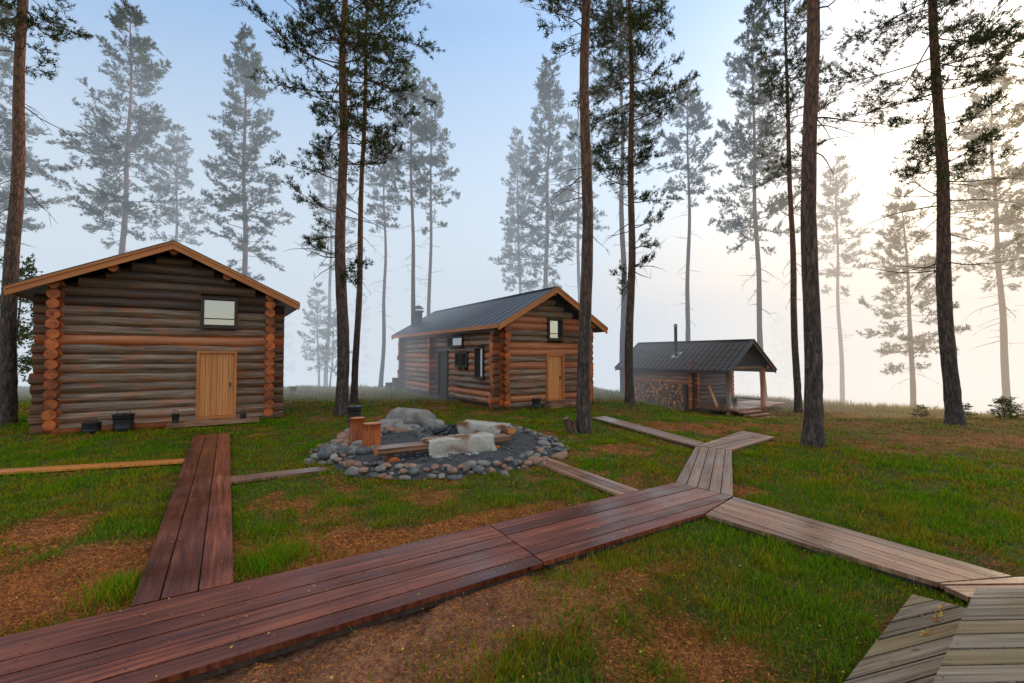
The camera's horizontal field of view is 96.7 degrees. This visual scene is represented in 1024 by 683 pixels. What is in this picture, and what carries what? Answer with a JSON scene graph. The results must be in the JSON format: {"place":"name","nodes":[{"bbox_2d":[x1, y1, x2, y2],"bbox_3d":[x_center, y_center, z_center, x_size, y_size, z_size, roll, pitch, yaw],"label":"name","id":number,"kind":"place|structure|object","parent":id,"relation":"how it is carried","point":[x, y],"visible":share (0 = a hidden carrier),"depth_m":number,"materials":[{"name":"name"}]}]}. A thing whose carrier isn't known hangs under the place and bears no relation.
{"place":"outdoors","nodes":[
{"label":"outdoors","id":0,"kind":"place"},
{"bbox_2d":[347,401,362,421],"bbox_3d":[-3.750,1.673,10.854,0.362,0.487,0.367,0,-2,0],"label":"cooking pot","id":1,"kind":"object","parent":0,"point":[354,410],"visible":0.84,"depth_m":10.73,"materials":[{"name":"black metal"}]},
{"bbox_2d":[0,356,1023,682],"bbox_3d":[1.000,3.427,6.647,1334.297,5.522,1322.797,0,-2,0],"label":"ground","id":2,"kind":"structure","parent":0,"point":[438,632],"depth_m":4.82,"materials":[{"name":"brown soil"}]},
{"bbox_2d":[0,253,42,383],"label":"pine tree","id":3,"kind":"object","parent":2,"relation":"on","point":[21,329],"visible":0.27,"depth_m":19.45,"materials":[{"name":"green plant"}]},
{"bbox_2d":[0,0,74,269],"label":"pine tree","id":4,"kind":"object","parent":2,"relation":"on","point":[29,201],"visible":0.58,"depth_m":26.72,"materials":[{"name":"green plant"}]},
{"bbox_2d":[0,0,95,425],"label":"pine tree","id":5,"kind":"object","parent":2,"relation":"on","point":[22,21],"visible":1,"depth_m":13.90,"materials":[{"name":"brown plant"}]},
{"bbox_2d":[81,418,101,432],"bbox_3d":[-11.300,2.246,12.236,0.425,0.367,0.432,0,-2,0],"label":"cooking pot","id":6,"kind":"object","parent":2,"relation":"on","point":[91,426],"visible":0.99,"depth_m":12.11,"materials":[{"name":"black metal"}]},
{"bbox_2d":[0,458,184,474],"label":"plank path","id":7,"kind":"structure","parent":2,"relation":"on","point":[94,465],"depth_m":8.33,"materials":[{"name":"brown wood"}]},
{"bbox_2d":[37,0,195,253],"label":"pine tree","id":8,"kind":"object","parent":2,"relation":"on","point":[125,210],"visible":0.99,"depth_m":27.99,"materials":[{"name":"green plant"}]},
{"bbox_2d":[111,410,135,430],"bbox_3d":[-10.720,2.166,12.559,0.511,0.547,0.518,0,-2,0],"label":"cooking pot","id":9,"kind":"object","parent":2,"relation":"on","point":[123,421],"visible":0.99,"depth_m":12.40,"materials":[{"name":"black metal"}]},
{"bbox_2d":[3,240,299,434],"bbox_3d":[-11.601,-0.123,15.900,6.800,5.480,6.972,1,-2,-33],"label":"log cabin","id":10,"kind":"object","parent":2,"relation":"on","point":[154,336],"visible":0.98,"depth_m":13.40,"materials":[{"name":"brown wood"}]},
{"bbox_2d":[171,410,179,422],"bbox_3d":[-9.750,2.225,13.188,0.193,0.467,0.194,0,-2,0],"label":"cooking pot","id":11,"kind":"object","parent":10,"relation":"on","point":[175,417],"visible":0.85,"depth_m":13.13,"materials":[{"name":"black metal"}]},
{"bbox_2d":[196,351,236,418],"bbox_3d":[-9.248,1.341,14.258,1.050,2.080,0.240,1,-2,-33],"label":"door","id":12,"kind":"structure","parent":10,"relation":"in","point":[208,383],"depth_m":14.22,"materials":[{"name":"brown wood"}]},
{"bbox_2d":[199,296,238,328],"bbox_3d":[-9.205,-0.893,14.325,1.040,0.990,0.290,1,-2,-33],"label":"window","id":13,"kind":"structure","parent":10,"relation":"in","point":[216,312],"depth_m":14.33,"materials":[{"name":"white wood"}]},
{"bbox_2d":[240,410,245,418],"bbox_3d":[-8.350,2.314,14.135,0.173,0.347,0.173,0,-2,0],"label":"cooking pot","id":14,"kind":"object","parent":10,"relation":"on","point":[243,416],"visible":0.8,"depth_m":14.08,"materials":[{"name":"black metal"}]},
{"bbox_2d":[149,126,211,245],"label":"pine tree","id":15,"kind":"object","parent":2,"relation":"on","point":[182,176],"visible":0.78,"depth_m":32.49,"materials":[{"name":"green plant"}]},
{"bbox_2d":[131,433,232,606],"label":"boardwalk","id":16,"kind":"structure","parent":2,"relation":"on","point":[200,526],"depth_m":5.15,"materials":[{"name":"brown wood"}]},
{"bbox_2d":[196,21,295,280],"bbox_3d":[-16.401,-8.197,28.500,5.726,22.921,5.648,1,-2,-36],"label":"pine tree","id":17,"kind":"object","parent":2,"relation":"on","point":[244,66],"visible":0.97,"depth_m":27.91,"materials":[{"name":"green plant"}]},
{"bbox_2d":[0,525,542,682],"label":"boardwalk","id":18,"kind":"structure","parent":2,"relation":"on","point":[202,632],"depth_m":3.50,"materials":[{"name":"brown wood"}]},
{"bbox_2d":[231,466,327,483],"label":"plank path","id":19,"kind":"structure","parent":2,"relation":"on","point":[263,476],"depth_m":7.71,"materials":[{"name":"brown wood"}]},
{"bbox_2d":[289,386,296,393],"bbox_3d":[-11.998,2.690,24.928,0.408,0.450,0.408,0,-2,0],"label":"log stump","id":20,"kind":"object","parent":2,"relation":"on","point":[292,389],"visible":0.79,"depth_m":24.78,"materials":[{"name":"wood"}]},
{"bbox_2d":[283,313,303,385],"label":"pine tree","id":21,"kind":"object","parent":2,"relation":"on","point":[291,367],"visible":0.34,"depth_m":60.15,"materials":[{"name":"green plant"}]},
{"bbox_2d":[296,281,334,384],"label":"pine tree","id":22,"kind":"object","parent":2,"relation":"on","point":[315,323],"visible":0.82,"depth_m":34.83,"materials":[{"name":"green plant"}]},
{"bbox_2d":[314,308,352,386],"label":"pine tree","id":23,"kind":"object","parent":2,"relation":"on","point":[332,325],"visible":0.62,"depth_m":32.84,"materials":[{"name":"green plant"}]},
{"bbox_2d":[305,144,364,385],"bbox_3d":[-13.857,-5.707,35.371,3.774,19.542,4.311,-1,-2,34],"label":"pine tree","id":24,"kind":"object","parent":2,"relation":"on","point":[323,193],"visible":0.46,"depth_m":35.26,"materials":[{"name":"green plant"}]},
{"bbox_2d":[230,0,446,415],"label":"pine tree","id":25,"kind":"object","parent":2,"relation":"on","point":[343,344],"visible":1,"depth_m":16.05,"materials":[{"name":"green plant"}]},
{"bbox_2d":[349,417,365,444],"bbox_3d":[-3.377,2.025,9.942,0.361,0.726,0.366,0,-2,0],"label":"log stump","id":26,"kind":"object","parent":2,"relation":"on","point":[355,428],"visible":0.64,"depth_m":9.80,"materials":[{"name":"brown wood"}]},
{"bbox_2d":[348,293,376,386],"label":"pine tree","id":27,"kind":"object","parent":2,"relation":"on","point":[363,346],"visible":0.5,"depth_m":65.65,"materials":[{"name":"green plant"}]},
{"bbox_2d":[313,0,415,402],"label":"pine tree","id":28,"kind":"object","parent":2,"relation":"on","point":[355,360],"visible":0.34,"depth_m":19.94,"materials":[{"name":"green plant"}]},
{"bbox_2d":[362,422,380,446],"bbox_3d":[-2.873,2.015,9.297,0.384,0.706,0.386,0,-2,0],"label":"log stump","id":29,"kind":"object","parent":2,"relation":"on","point":[371,433],"visible":0.7,"depth_m":9.15,"materials":[{"name":"brown wood"}]},
{"bbox_2d":[359,130,407,387],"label":"pine tree","id":30,"kind":"object","parent":2,"relation":"on","point":[389,198],"visible":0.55,"depth_m":30.15,"materials":[{"name":"green plant"}]},
{"bbox_2d":[385,382,391,390],"bbox_3d":[-7.196,2.698,26.925,0.593,0.550,0.589,0,-2,0],"label":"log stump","id":31,"kind":"object","parent":2,"relation":"on","point":[388,385],"visible":0.41,"depth_m":26.67,"materials":[{"name":"wood"}]},
{"bbox_2d":[392,378,398,390],"bbox_3d":[-6.799,2.534,26.533,0.404,0.850,0.404,0,-2,0],"label":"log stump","id":32,"kind":"object","parent":2,"relation":"on","point":[395,381],"visible":0.74,"depth_m":26.37,"materials":[{"name":"wood"}]},
{"bbox_2d":[379,59,446,326],"bbox_3d":[-6.164,-6.856,27.360,4.112,20.176,3.622,-2,-2,41],"label":"pine tree","id":33,"kind":"object","parent":2,"relation":"on","point":[421,130],"visible":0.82,"depth_m":27.29,"materials":[{"name":"green plant"}]},
{"bbox_2d":[394,76,460,314],"bbox_3d":[-5.401,-7.278,29.846,3.973,21.187,3.478,-1,-2,29],"label":"pine tree","id":34,"kind":"object","parent":2,"relation":"on","point":[440,154],"visible":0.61,"depth_m":30.01,"materials":[{"name":"green plant"}]},
{"bbox_2d":[304,407,568,480],"bbox_3d":[-1.539,2.096,10.278,5.612,0.711,5.625,0,-2,0],"label":"fire pit","id":35,"kind":"object","parent":2,"relation":"on","point":[523,448],"visible":0.61,"depth_m":8.79,"materials":[{"name":"stone"}]},
{"bbox_2d":[373,431,510,461],"bbox_3d":[-1.249,2.136,8.950,2.778,0.521,0.932,1,-2,-30],"label":"log bench","id":36,"kind":"object","parent":35,"relation":"on","point":[439,446],"visible":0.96,"depth_m":8.84,"materials":[{"name":"brown wood"}]},
{"bbox_2d":[456,420,515,434],"bbox_3d":[-0.630,2.150,10.656,1.458,0.550,0.718,-1,-2,31],"label":"log bench","id":37,"kind":"object","parent":35,"relation":"on","point":[469,426],"visible":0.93,"depth_m":10.49,"materials":[{"name":"brown wood"}]},
{"bbox_2d":[391,286,607,410],"bbox_3d":[-1.517,0.320,23.340,5.500,5.059,12.697,1,-2,-33],"label":"log cabin","id":38,"kind":"object","parent":2,"relation":"on","point":[517,351],"visible":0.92,"depth_m":19.10,"materials":[{"name":"brown wood"}]},
{"bbox_2d":[437,350,449,397],"bbox_3d":[-3.265,1.554,21.950,0.240,2.250,1.100,1,-2,-33],"label":"door","id":39,"kind":"structure","parent":38,"relation":"in","point":[443,364],"depth_m":21.99,"materials":[{"name":"grey wood"}]},
{"bbox_2d":[446,336,464,347],"bbox_3d":[-2.560,0.019,20.845,0.290,0.510,1.660,1,-2,-33],"label":"window","id":40,"kind":"structure","parent":38,"relation":"in","point":[454,341],"depth_m":20.89,"materials":[{"name":"white glass"}]},
{"bbox_2d":[455,352,460,367],"bbox_3d":[-2.385,0.825,20.546,0.290,0.680,0.610,1,-2,-33],"label":"window","id":41,"kind":"structure","parent":38,"relation":"in","point":[457,354],"depth_m":20.67,"materials":[{"name":"black wood"}]},
{"bbox_2d":[460,352,469,367],"bbox_3d":[-2.035,0.808,19.999,0.290,0.680,0.610,1,-2,-33],"label":"window","id":42,"kind":"structure","parent":38,"relation":"in","point":[464,355],"depth_m":20.06,"materials":[{"name":"black wood"}]},
{"bbox_2d":[473,347,485,379],"bbox_3d":[-1.309,0.898,18.857,0.290,1.330,0.810,1,-2,-33],"label":"window","id":43,"kind":"structure","parent":38,"relation":"in","point":[479,352],"depth_m":18.96,"materials":[{"name":"black glass"}]},
{"bbox_2d":[545,354,563,400],"bbox_3d":[1.751,1.485,18.924,0.900,1.920,0.240,1,-2,-33],"label":"door","id":44,"kind":"structure","parent":38,"relation":"in","point":[554,368],"depth_m":18.90,"materials":[{"name":"brown wood"}]},
{"bbox_2d":[546,318,564,340],"bbox_3d":[1.773,-0.494,18.969,0.840,0.940,0.290,1,-2,-33],"label":"window","id":45,"kind":"structure","parent":38,"relation":"in","point":[554,330],"depth_m":18.98,"materials":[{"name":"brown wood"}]},
{"bbox_2d":[0,383,1023,682],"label":"grass","id":46,"kind":"structure","parent":2,"relation":"on","point":[126,585],"depth_m":6.38,"materials":[{"name":"green plant"}]},
{"bbox_2d":[1,447,1023,682],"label":"fallen leaves","id":47,"kind":"object","parent":2,"relation":"on","point":[924,632],"visible":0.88,"depth_m":3.91,"materials":[{"name":"brown plant"}]},
{"bbox_2d":[489,127,550,293],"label":"pine tree","id":48,"kind":"object","parent":2,"relation":"on","point":[515,158],"visible":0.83,"depth_m":36.10,"materials":[{"name":"green plant"}]},
{"bbox_2d":[17,296,1023,378],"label":"distant forest","id":49,"kind":"object","parent":2,"relation":"on","point":[983,364],"visible":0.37,"depth_m":107.14,"materials":[{"name":"plant"}]},
{"bbox_2d":[532,396,540,407],"bbox_3d":[0.950,2.369,17.835,0.362,0.467,0.367,0,-2,0],"label":"cooking pot","id":50,"kind":"object","parent":2,"relation":"on","point":[536,402],"visible":0.95,"depth_m":17.70,"materials":[{"name":"black metal"}]},
{"bbox_2d":[505,55,581,288],"bbox_3d":[2.325,-8.410,32.444,5.902,23.949,5.982,0,-2,8],"label":"pine tree","id":51,"kind":"object","parent":2,"relation":"on","point":[533,175],"visible":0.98,"depth_m":31.80,"materials":[{"name":"green plant"}]},
{"bbox_2d":[563,417,577,433],"bbox_3d":[1.581,2.289,12.237,0.398,0.529,0.322,1,-2,-33],"label":"tree stump","id":52,"kind":"object","parent":2,"relation":"on","point":[570,426],"visible":0.9,"depth_m":12.14,"materials":[{"name":"wood"}]},
{"bbox_2d":[549,110,608,303],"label":"pine tree","id":53,"kind":"object","parent":2,"relation":"on","point":[569,146],"visible":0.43,"depth_m":34.33,"materials":[{"name":"green plant"}]},
{"bbox_2d":[519,0,644,433],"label":"pine tree","id":54,"kind":"object","parent":2,"relation":"on","point":[583,411],"visible":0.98,"depth_m":12.41,"materials":[{"name":"brown plant"}]},
{"bbox_2d":[542,458,638,495],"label":"plank path","id":55,"kind":"structure","parent":2,"relation":"on","point":[614,488],"depth_m":7.45,"materials":[{"name":"brown wood"}]},
{"bbox_2d":[490,483,731,569],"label":"boardwalk","id":56,"kind":"structure","parent":2,"relation":"on","point":[549,539],"depth_m":5.48,"materials":[{"name":"brown wood"}]},
{"bbox_2d":[589,0,675,393],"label":"pine tree","id":57,"kind":"object","parent":2,"relation":"on","point":[620,3],"visible":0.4,"depth_m":26.37,"materials":[{"name":"green plant"}]},
{"bbox_2d":[567,0,702,405],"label":"pine tree","id":58,"kind":"object","parent":2,"relation":"on","point":[655,10],"visible":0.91,"depth_m":19.31,"materials":[{"name":"green plant"}]},
{"bbox_2d":[592,416,704,448],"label":"boardwalk","id":59,"kind":"structure","parent":2,"relation":"on","point":[678,439],"depth_m":11.97,"materials":[{"name":"brown wood"}]},
{"bbox_2d":[656,71,723,340],"bbox_3d":[11.002,-6.572,28.206,4.198,20.596,3.698,0,-2,16],"label":"pine tree","id":60,"kind":"object","parent":2,"relation":"on","point":[696,108],"visible":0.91,"depth_m":27.99,"materials":[{"name":"green plant"}]},
{"bbox_2d":[615,324,786,417],"bbox_3d":[9.824,1.254,22.765,5.530,4.220,7.487,1,-2,-33],"label":"log shelter","id":61,"kind":"object","parent":2,"relation":"on","point":[689,375],"visible":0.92,"depth_m":21.32,"materials":[{"name":"wood"}]},
{"bbox_2d":[676,447,732,497],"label":"boardwalk","id":62,"kind":"structure","parent":2,"relation":"on","point":[708,471],"depth_m":7.86,"materials":[{"name":"brown wood"}]},
{"bbox_2d":[696,431,774,452],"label":"boardwalk","id":63,"kind":"structure","parent":2,"relation":"on","point":[736,441],"depth_m":10.62,"materials":[{"name":"brown wood"}]},
{"bbox_2d":[736,371,758,393],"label":"pine tree","id":64,"kind":"object","parent":2,"relation":"on","point":[751,383],"visible":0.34,"depth_m":59.90,"materials":[{"name":"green plant"}]},
{"bbox_2d":[706,0,817,396],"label":"pine tree","id":65,"kind":"object","parent":2,"relation":"on","point":[772,208],"visible":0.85,"depth_m":26.17,"materials":[{"name":"green plant"}]},
{"bbox_2d":[766,313,792,395],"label":"pine tree","id":66,"kind":"object","parent":2,"relation":"on","point":[781,354],"visible":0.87,"depth_m":57.84,"materials":[{"name":"green plant"}]},
{"bbox_2d":[732,0,845,412],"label":"pine tree","id":67,"kind":"object","parent":2,"relation":"on","point":[788,172],"visible":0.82,"depth_m":20.66,"materials":[{"name":"green plant"}]},
{"bbox_2d":[777,330,803,392],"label":"pine tree","id":68,"kind":"object","parent":2,"relation":"on","point":[791,379],"visible":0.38,"depth_m":61.99,"materials":[{"name":"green plant"}]},
{"bbox_2d":[787,325,832,389],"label":"pine tree","id":69,"kind":"object","parent":2,"relation":"on","point":[800,339],"visible":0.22,"depth_m":56.04,"materials":[{"name":"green plant"}]},
{"bbox_2d":[759,0,900,447],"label":"pine tree","id":70,"kind":"object","parent":2,"relation":"on","point":[813,432],"visible":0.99,"depth_m":10.59,"materials":[{"name":"brown plant"}]},
{"bbox_2d":[816,153,881,402],"bbox_3d":[22.013,-3.248,30.514,3.575,18.513,4.084,0,-2,-6],"label":"pine tree","id":71,"kind":"object","parent":2,"relation":"on","point":[834,192],"visible":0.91,"depth_m":30.18,"materials":[{"name":"green plant"}]},
{"bbox_2d":[706,497,1011,590],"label":"boardwalk","id":72,"kind":"structure","parent":2,"relation":"on","point":[926,569],"depth_m":4.79,"materials":[{"name":"brown wood"}]},
{"bbox_2d":[781,0,1023,425],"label":"pine tree","id":73,"kind":"object","parent":2,"relation":"on","point":[954,414],"visible":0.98,"depth_m":13.61,"materials":[{"name":"green plant"}]},
{"bbox_2d":[844,594,966,682],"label":"boardwalk","id":74,"kind":"structure","parent":2,"relation":"on","point":[902,650],"depth_m":3.04,"materials":[{"name":"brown wood"}]},
{"bbox_2d":[856,186,970,407],"bbox_3d":[21.053,-1.991,24.109,4.718,12.793,4.419,-1,-2,33],"label":"pine tree","id":75,"kind":"object","parent":2,"relation":"on","point":[910,341],"visible":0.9,"depth_m":24.20,"materials":[{"name":"green plant"}]},
{"bbox_2d":[910,405,935,418],"bbox_3d":[14.629,2.623,16.291,0.762,0.761,0.741,1,-2,-16],"label":"shrub","id":76,"kind":"object","parent":2,"relation":"on","point":[920,414],"visible":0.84,"depth_m":16.25,"materials":[{"name":"green plant"}]},
{"bbox_2d":[963,403,977,418],"bbox_3d":[15.386,2.451,15.488,0.762,0.761,0.741,-2,-2,41],"label":"shrub","id":77,"kind":"object","parent":2,"relation":"on","point":[967,406],"visible":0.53,"depth_m":15.35,"materials":[{"name":"green plant"}]},
{"bbox_2d":[932,62,1023,413],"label":"pine tree","id":78,"kind":"object","parent":2,"relation":"on","point":[1006,220],"visible":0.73,"depth_m":24.23,"materials":[{"name":"green plant"}]},
{"bbox_2d":[933,588,1023,682],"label":"wooden deck","id":79,"kind":"structure","parent":2,"relation":"on","point":[993,618],"depth_m":2.61,"materials":[{"name":"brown wood"}]},
{"bbox_2d":[940,577,1023,603],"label":"boardwalk","id":80,"kind":"structure","parent":2,"relation":"on","point":[964,590],"depth_m":3.97,"materials":[{"name":"brown wood"}]},
{"bbox_2d":[978,42,1023,305],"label":"pine tree","id":81,"kind":"object","parent":2,"relation":"on","point":[1019,110],"visible":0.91,"depth_m":19.67,"materials":[{"name":"green plant"}]},
{"bbox_2d":[986,398,1021,418],"bbox_3d":[16.351,2.332,15.157,0.890,0.914,0.914,0,-2,0],"label":"shrub","id":82,"kind":"object","parent":2,"relation":"on","point":[1000,403],"visible":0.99,"depth_m":15.12,"materials":[{"name":"green plant"}]},
{"bbox_2d":[988,395,1023,418],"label":"shrub","id":83,"kind":"object","parent":2,"relation":"on","point":[1011,404],"visible":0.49,"depth_m":15.56,"materials":[{"name":"green plant"}]},
{"bbox_2d":[0,0,1023,355],"label":"sky","id":84,"kind":"structure","parent":0,"point":[487,74],"materials":[{"name":"blue"}]},
{"bbox_2d":[18,377,1023,414],"bbox_3d":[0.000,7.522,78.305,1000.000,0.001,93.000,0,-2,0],"label":"lake water","id":85,"kind":"structure","parent":0,"point":[979,394],"depth_m":70.51,"materials":[{"name":"grey liquid"}]}
]}

